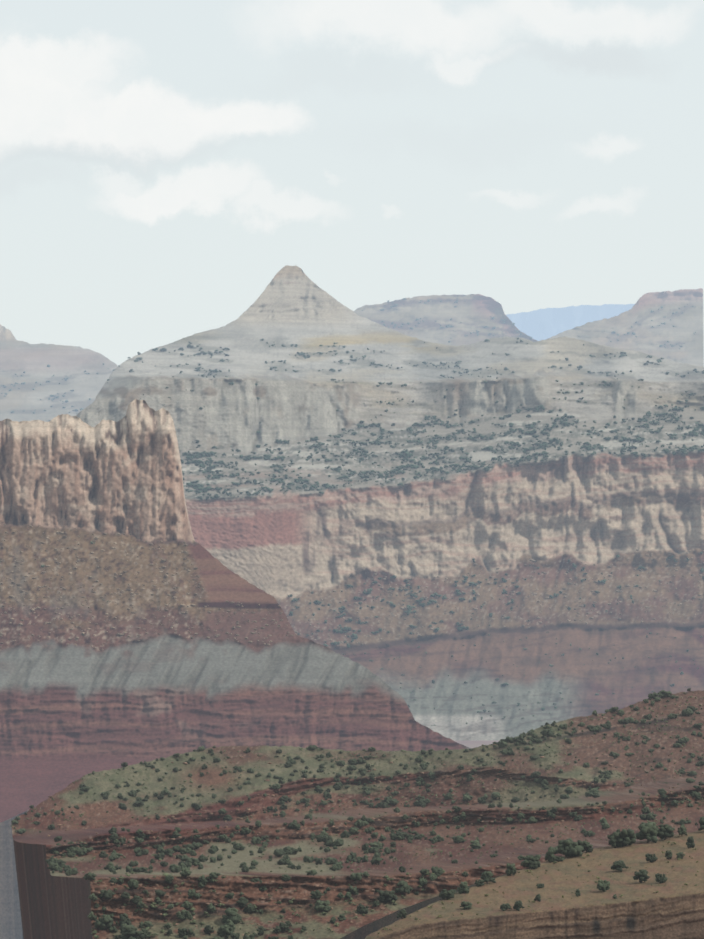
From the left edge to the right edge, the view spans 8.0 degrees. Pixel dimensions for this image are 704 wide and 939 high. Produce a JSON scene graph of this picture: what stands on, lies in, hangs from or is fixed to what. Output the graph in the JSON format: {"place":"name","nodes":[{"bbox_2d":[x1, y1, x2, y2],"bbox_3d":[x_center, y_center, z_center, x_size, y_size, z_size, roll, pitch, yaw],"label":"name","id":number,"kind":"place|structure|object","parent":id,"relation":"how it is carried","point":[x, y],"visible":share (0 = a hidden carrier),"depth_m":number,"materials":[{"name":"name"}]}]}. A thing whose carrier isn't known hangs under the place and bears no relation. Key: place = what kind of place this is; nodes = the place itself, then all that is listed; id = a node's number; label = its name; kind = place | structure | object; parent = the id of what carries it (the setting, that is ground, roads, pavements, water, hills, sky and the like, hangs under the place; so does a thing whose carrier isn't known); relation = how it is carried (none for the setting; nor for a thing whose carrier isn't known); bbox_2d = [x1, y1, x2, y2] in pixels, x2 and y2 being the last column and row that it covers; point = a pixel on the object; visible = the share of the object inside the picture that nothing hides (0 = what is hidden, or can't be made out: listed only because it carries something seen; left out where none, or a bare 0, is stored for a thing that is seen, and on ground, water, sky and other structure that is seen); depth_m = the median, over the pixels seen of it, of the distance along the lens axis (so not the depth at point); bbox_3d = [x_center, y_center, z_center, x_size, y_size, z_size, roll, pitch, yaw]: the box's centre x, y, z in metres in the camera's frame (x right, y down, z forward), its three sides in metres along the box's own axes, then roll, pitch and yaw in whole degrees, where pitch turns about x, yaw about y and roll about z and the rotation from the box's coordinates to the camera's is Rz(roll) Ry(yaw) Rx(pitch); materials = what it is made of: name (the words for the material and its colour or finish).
{"place":"outdoors","nodes":[
{"label":"outdoors","id":0,"kind":"place"},
{"bbox_2d":[0,324,117,421],"bbox_3d":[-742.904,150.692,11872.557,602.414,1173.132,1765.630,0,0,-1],"label":"dome","id":1,"kind":"structure","parent":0,"point":[33,361],"depth_m":11718.69,"materials":[{"name":"grey stone"}]},
{"bbox_2d":[1,363,115,421],"bbox_3d":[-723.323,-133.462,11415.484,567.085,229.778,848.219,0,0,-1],"label":"trees","id":2,"kind":"object","parent":1,"relation":"on","point":[65,401],"visible":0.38,"depth_m":11566.76,"materials":[{"name":"green plant"}]},
{"bbox_2d":[0,0,703,364],"label":"sky","id":3,"kind":"structure","parent":0,"point":[162,162],"materials":[{"name":"white"}]},
{"bbox_2d":[11,690,703,938],"bbox_3d":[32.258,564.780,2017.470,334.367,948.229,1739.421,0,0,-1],"label":"hills","id":4,"kind":"structure","parent":0,"point":[56,905],"depth_m":2015.41,"materials":[{"name":"soil"}]},
{"bbox_2d":[97,880,409,938],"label":"shrubs","id":5,"kind":"object","parent":4,"relation":"on","point":[230,919],"visible":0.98,"depth_m":1176.03,"materials":[{"name":"green plant"}]},
{"bbox_2d":[90,848,530,938],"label":"sage","id":6,"kind":"object","parent":4,"relation":"on","point":[192,909],"visible":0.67,"depth_m":1188.35,"materials":[{"name":"green plant"}]},
{"bbox_2d":[82,846,557,932],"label":"junipers","id":7,"kind":"object","parent":4,"relation":"on","point":[243,902],"visible":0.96,"depth_m":1191.48,"materials":[{"name":"green plant"}]},
{"bbox_2d":[10,691,703,873],"bbox_3d":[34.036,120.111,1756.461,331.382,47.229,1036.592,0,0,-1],"label":"sage","id":8,"kind":"object","parent":4,"relation":"on","point":[432,846],"visible":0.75,"depth_m":2090.39,"materials":[{"name":"green plant"}]},
{"bbox_2d":[11,688,703,829],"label":"hill junipers","id":9,"kind":"object","parent":4,"relation":"on","point":[353,762],"visible":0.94,"depth_m":2124.84,"materials":[{"name":"green plant"}]},
{"bbox_2d":[17,765,703,858],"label":"ledge junipers","id":10,"kind":"object","parent":4,"relation":"on","point":[360,823],"visible":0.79,"depth_m":1621.83,"materials":[{"name":"green plant"}]},
{"bbox_2d":[18,697,702,938],"bbox_3d":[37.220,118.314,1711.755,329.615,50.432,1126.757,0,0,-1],"label":"ledge blocks","id":11,"kind":"structure","parent":4,"relation":"on","point":[260,833],"depth_m":1613.92,"materials":[{"name":"stone"}]},
{"bbox_2d":[46,800,697,875],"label":"flat junipers","id":12,"kind":"object","parent":4,"relation":"on","point":[55,864],"visible":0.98,"depth_m":1556.24,"materials":[{"name":"green plant"}]},
{"bbox_2d":[222,773,697,827],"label":"shrubs","id":13,"kind":"object","parent":4,"relation":"on","point":[423,801],"visible":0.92,"depth_m":2088.12,"materials":[{"name":"green plant"}]},
{"bbox_2d":[497,705,700,747],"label":"shrubs","id":14,"kind":"object","parent":4,"relation":"on","point":[689,710],"visible":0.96,"depth_m":2159.44,"materials":[{"name":"green plant"}]},
{"bbox_2d":[530,690,671,731],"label":"shrubs","id":15,"kind":"object","parent":4,"relation":"on","point":[662,693],"visible":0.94,"depth_m":2228.86,"materials":[{"name":"green plant"}]},
{"bbox_2d":[76,265,703,740],"bbox_3d":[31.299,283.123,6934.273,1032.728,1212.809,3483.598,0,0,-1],"label":"cliffs","id":16,"kind":"structure","parent":0,"point":[580,507],"depth_m":5607.05,"materials":[{"name":"beige stone"}]},
{"bbox_2d":[107,338,703,445],"bbox_3d":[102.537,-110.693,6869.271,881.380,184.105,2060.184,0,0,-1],"label":"slickrock trees","id":17,"kind":"object","parent":16,"relation":"on","point":[372,363],"visible":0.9,"depth_m":7584.38,"materials":[{"name":"green plant"}]},
{"bbox_2d":[190,376,625,433],"bbox_3d":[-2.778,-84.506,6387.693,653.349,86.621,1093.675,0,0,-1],"label":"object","id":18,"kind":"object","parent":16,"relation":"on","point":[258,398],"visible":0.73,"depth_m":6012.65,"materials":[{"name":"green plant"}]},
{"bbox_2d":[181,404,703,499],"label":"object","id":19,"kind":"object","parent":16,"relation":"on","point":[406,455],"visible":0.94,"depth_m":5742.27,"materials":[{"name":"green plant"}]},
{"bbox_2d":[353,294,536,345],"bbox_3d":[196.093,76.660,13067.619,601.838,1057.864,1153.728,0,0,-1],"label":"dome","id":20,"kind":"structure","parent":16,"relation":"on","point":[472,313],"depth_m":12873.81,"materials":[{"name":"grey stone"}]},
{"bbox_2d":[362,295,531,341],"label":"shrubs","id":21,"kind":"object","parent":20,"relation":"on","point":[477,332],"visible":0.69,"depth_m":12829.24,"materials":[{"name":"green plant"}]},
{"bbox_2d":[279,549,703,645],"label":"talus boulders","id":22,"kind":"object","parent":16,"relation":"on","point":[346,610],"visible":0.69,"depth_m":5534.12,"materials":[{"name":"brown stone"}]},
{"bbox_2d":[288,552,703,648],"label":"talus trees","id":23,"kind":"object","parent":16,"relation":"on","point":[409,608],"visible":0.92,"depth_m":5515.85,"materials":[{"name":"green plant"}]},
{"bbox_2d":[343,628,701,725],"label":"shrubs","id":24,"kind":"object","parent":16,"relation":"on","point":[555,707],"visible":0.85,"depth_m":5335.85,"materials":[{"name":"green plant"}]},
{"bbox_2d":[546,288,703,365],"bbox_3d":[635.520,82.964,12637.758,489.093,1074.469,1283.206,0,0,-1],"label":"dome","id":25,"kind":"structure","parent":16,"relation":"on","point":[688,323],"depth_m":12453.20,"materials":[{"name":"grey stone"}]},
{"bbox_2d":[610,304,695,348],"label":"trees","id":26,"kind":"object","parent":25,"relation":"on","point":[676,312],"visible":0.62,"depth_m":12457.42,"materials":[{"name":"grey plant"}]},
{"bbox_2d":[455,741,498,747],"bbox_3d":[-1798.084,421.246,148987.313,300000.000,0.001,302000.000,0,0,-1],"label":"canyon floor","id":27,"kind":"structure","parent":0,"point":[471,744],"depth_m":7780.85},
{"bbox_2d":[0,399,470,938],"bbox_3d":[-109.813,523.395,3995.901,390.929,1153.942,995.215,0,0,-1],"label":"butte","id":28,"kind":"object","parent":27,"relation":"on","point":[72,709],"depth_m":3712.39,"materials":[{"name":"brown stone"}]},
{"bbox_2d":[0,524,298,650],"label":"rocks","id":29,"kind":"object","parent":28,"relation":"on","point":[43,572],"visible":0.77,"depth_m":3757.73,"materials":[{"name":"brown stone"}]},
{"bbox_2d":[365,830,703,938],"bbox_3d":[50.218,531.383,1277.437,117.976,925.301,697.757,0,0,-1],"label":"mesa","id":30,"kind":"structure","parent":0,"point":[673,908],"depth_m":936.96,"materials":[{"name":"beige stone"}]},
{"bbox_2d":[396,909,406,918],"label":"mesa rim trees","id":31,"kind":"object","parent":30,"relation":"on","point":[401,913],"visible":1,"depth_m":941.55,"materials":[{"name":"green plant"}]},
{"bbox_2d":[378,836,698,933],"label":"shrubs","id":32,"kind":"object","parent":30,"relation":"on","point":[579,865],"visible":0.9,"depth_m":956.55,"materials":[{"name":"green plant"}]},
{"bbox_2d":[439,816,703,898],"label":"shrubs","id":33,"kind":"object","parent":30,"relation":"on","point":[648,831],"visible":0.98,"depth_m":1002.73,"materials":[{"name":"green plant"}]},
{"bbox_2d":[459,848,684,910],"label":"shrubs","id":34,"kind":"object","parent":30,"relation":"on","point":[660,879],"visible":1,"depth_m":950.44,"materials":[{"name":"green plant"}]},
{"bbox_2d":[500,836,694,910],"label":"shrubs","id":35,"kind":"object","parent":30,"relation":"on","point":[619,865],"visible":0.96,"depth_m":954.16,"materials":[{"name":"green plant"}]},
{"bbox_2d":[506,304,634,340],"bbox_3d":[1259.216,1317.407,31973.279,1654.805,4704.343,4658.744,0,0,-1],"label":"mountains","id":36,"kind":"structure","parent":0,"point":[541,324],"depth_m":30749.08,"materials":[{"name":"blue stone"}]}
]}

